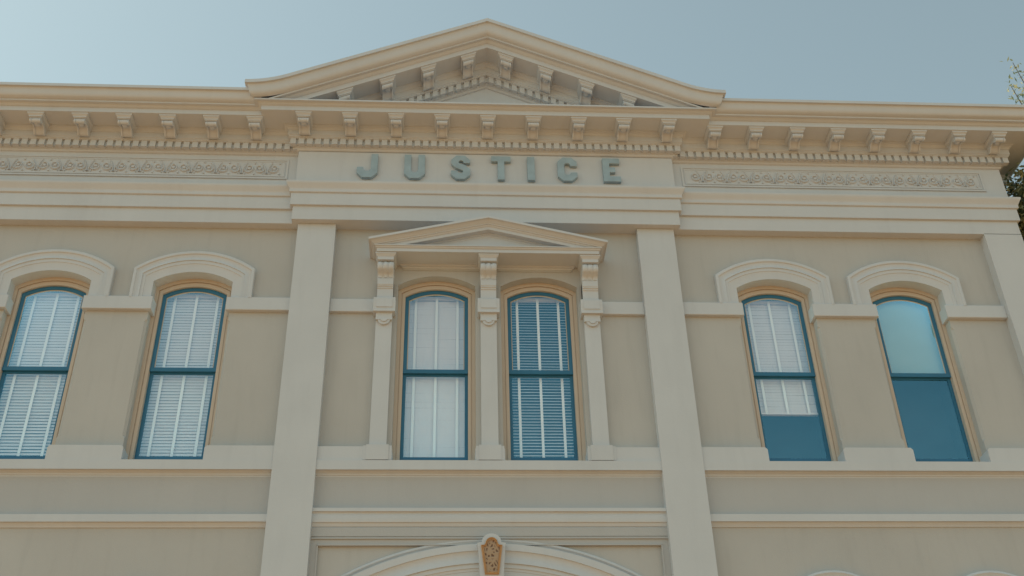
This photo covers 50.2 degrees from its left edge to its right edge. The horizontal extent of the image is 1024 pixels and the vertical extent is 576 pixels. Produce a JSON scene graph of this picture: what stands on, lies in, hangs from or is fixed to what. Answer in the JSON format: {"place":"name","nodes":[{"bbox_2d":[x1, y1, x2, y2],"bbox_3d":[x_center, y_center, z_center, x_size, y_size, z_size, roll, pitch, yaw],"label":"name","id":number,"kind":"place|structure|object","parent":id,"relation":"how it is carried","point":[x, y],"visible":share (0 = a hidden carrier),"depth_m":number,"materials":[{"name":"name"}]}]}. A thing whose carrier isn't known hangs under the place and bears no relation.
{"place":"outdoors","nodes":[
{"label":"outdoors","id":0,"kind":"place"},
{"bbox_2d":[0,0,1023,196],"label":"sky","id":1,"kind":"structure","parent":0,"point":[928,51],"materials":[{"name":"blue"}]},
{"label":"ground","id":2,"kind":"structure","parent":0,"visible":0},
{"bbox_2d":[0,18,1023,575],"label":"courthouse","id":3,"kind":"structure","parent":2,"relation":"on","point":[318,228],"depth_m":16.08,"materials":[{"name":"paint"}]},
{"bbox_2d":[0,292,81,455],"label":"venetian blind","id":4,"kind":"object","parent":3,"relation":"attached to","point":[45,393],"visible":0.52,"depth_m":15.38,"materials":[{"name":"white plastic"}]},
{"bbox_2d":[0,277,89,458],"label":"window","id":5,"kind":"structure","parent":3,"relation":"in","point":[23,291],"depth_m":15.59,"materials":[{"name":"beige paint"}]},
{"bbox_2d":[126,279,231,458],"bbox_3d":[-4.650,1.294,15.700,1.240,3.240,0.750,1,-34,-3],"label":"window","id":6,"kind":"structure","parent":3,"relation":"in","point":[222,291],"depth_m":15.43,"materials":[{"name":"beige paint"}]},
{"bbox_2d":[139,294,222,456],"bbox_3d":[-4.639,1.221,15.526,0.880,2.670,0.061,1,-34,-3],"label":"venetian blind","id":7,"kind":"object","parent":3,"relation":"attached to","point":[185,426],"visible":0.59,"depth_m":15.45,"materials":[{"name":"white plastic"}]},
{"bbox_2d":[403,297,464,456],"bbox_3d":[-1.100,1.263,15.732,0.880,2.670,0.061,1,-34,-3],"label":"venetian blind","id":8,"kind":"object","parent":3,"relation":"attached to","point":[434,424],"visible":0.72,"depth_m":15.65,"materials":[{"name":"white plastic"}]},
{"bbox_2d":[392,282,475,459],"bbox_3d":[-1.111,1.336,15.906,1.240,3.240,0.750,1,-34,-3],"label":"window","id":9,"kind":"structure","parent":3,"relation":"in","point":[406,295],"depth_m":15.63,"materials":[{"name":"beige paint"}]},
{"bbox_2d":[511,298,573,457],"bbox_3d":[0.407,1.281,15.820,0.880,2.670,0.061,1,-34,-3],"label":"venetian blind","id":10,"kind":"object","parent":3,"relation":"attached to","point":[537,301],"visible":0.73,"depth_m":15.69,"materials":[{"name":"white plastic"}]},
{"bbox_2d":[500,283,585,460],"bbox_3d":[0.396,1.354,15.994,1.240,3.240,0.750,1,-34,-3],"label":"window","id":11,"kind":"structure","parent":3,"relation":"in","point":[567,297],"depth_m":15.73,"materials":[{"name":"beige paint"}]},
{"bbox_2d":[745,301,817,415],"bbox_3d":[3.938,1.019,16.228,0.880,1.940,0.061,1,-34,-3],"label":"venetian blind","id":12,"kind":"object","parent":3,"relation":"attached to","point":[791,354],"visible":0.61,"depth_m":16.22,"materials":[{"name":"white plastic"}]},
{"bbox_2d":[737,286,839,460],"bbox_3d":[3.935,1.397,16.200,1.240,3.240,0.750,1,-34,-3],"label":"window","id":13,"kind":"structure","parent":3,"relation":"in","point":[824,420],"depth_m":15.94,"materials":[{"name":"blue paint"}]},
{"bbox_2d":[877,301,944,372],"bbox_3d":[5.954,0.769,16.493,0.900,1.360,0.008,1,-34,-3],"label":"roller shade","id":14,"kind":"object","parent":3,"relation":"attached to","point":[909,338],"visible":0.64,"depth_m":16.50,"materials":[{"name":"blue fabric"}]},
{"bbox_2d":[870,288,981,461],"bbox_3d":[5.956,1.421,16.318,1.240,3.240,0.750,1,-34,-3],"label":"window","id":15,"kind":"structure","parent":3,"relation":"in","point":[961,426],"depth_m":16.10,"materials":[{"name":"blue paint"}]},
{"bbox_2d":[1000,57,1023,240],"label":"leafy tree","id":16,"kind":"object","parent":2,"relation":"on","point":[1018,191],"visible":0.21,"depth_m":18.14,"materials":[{"name":"green plant"}]}
]}

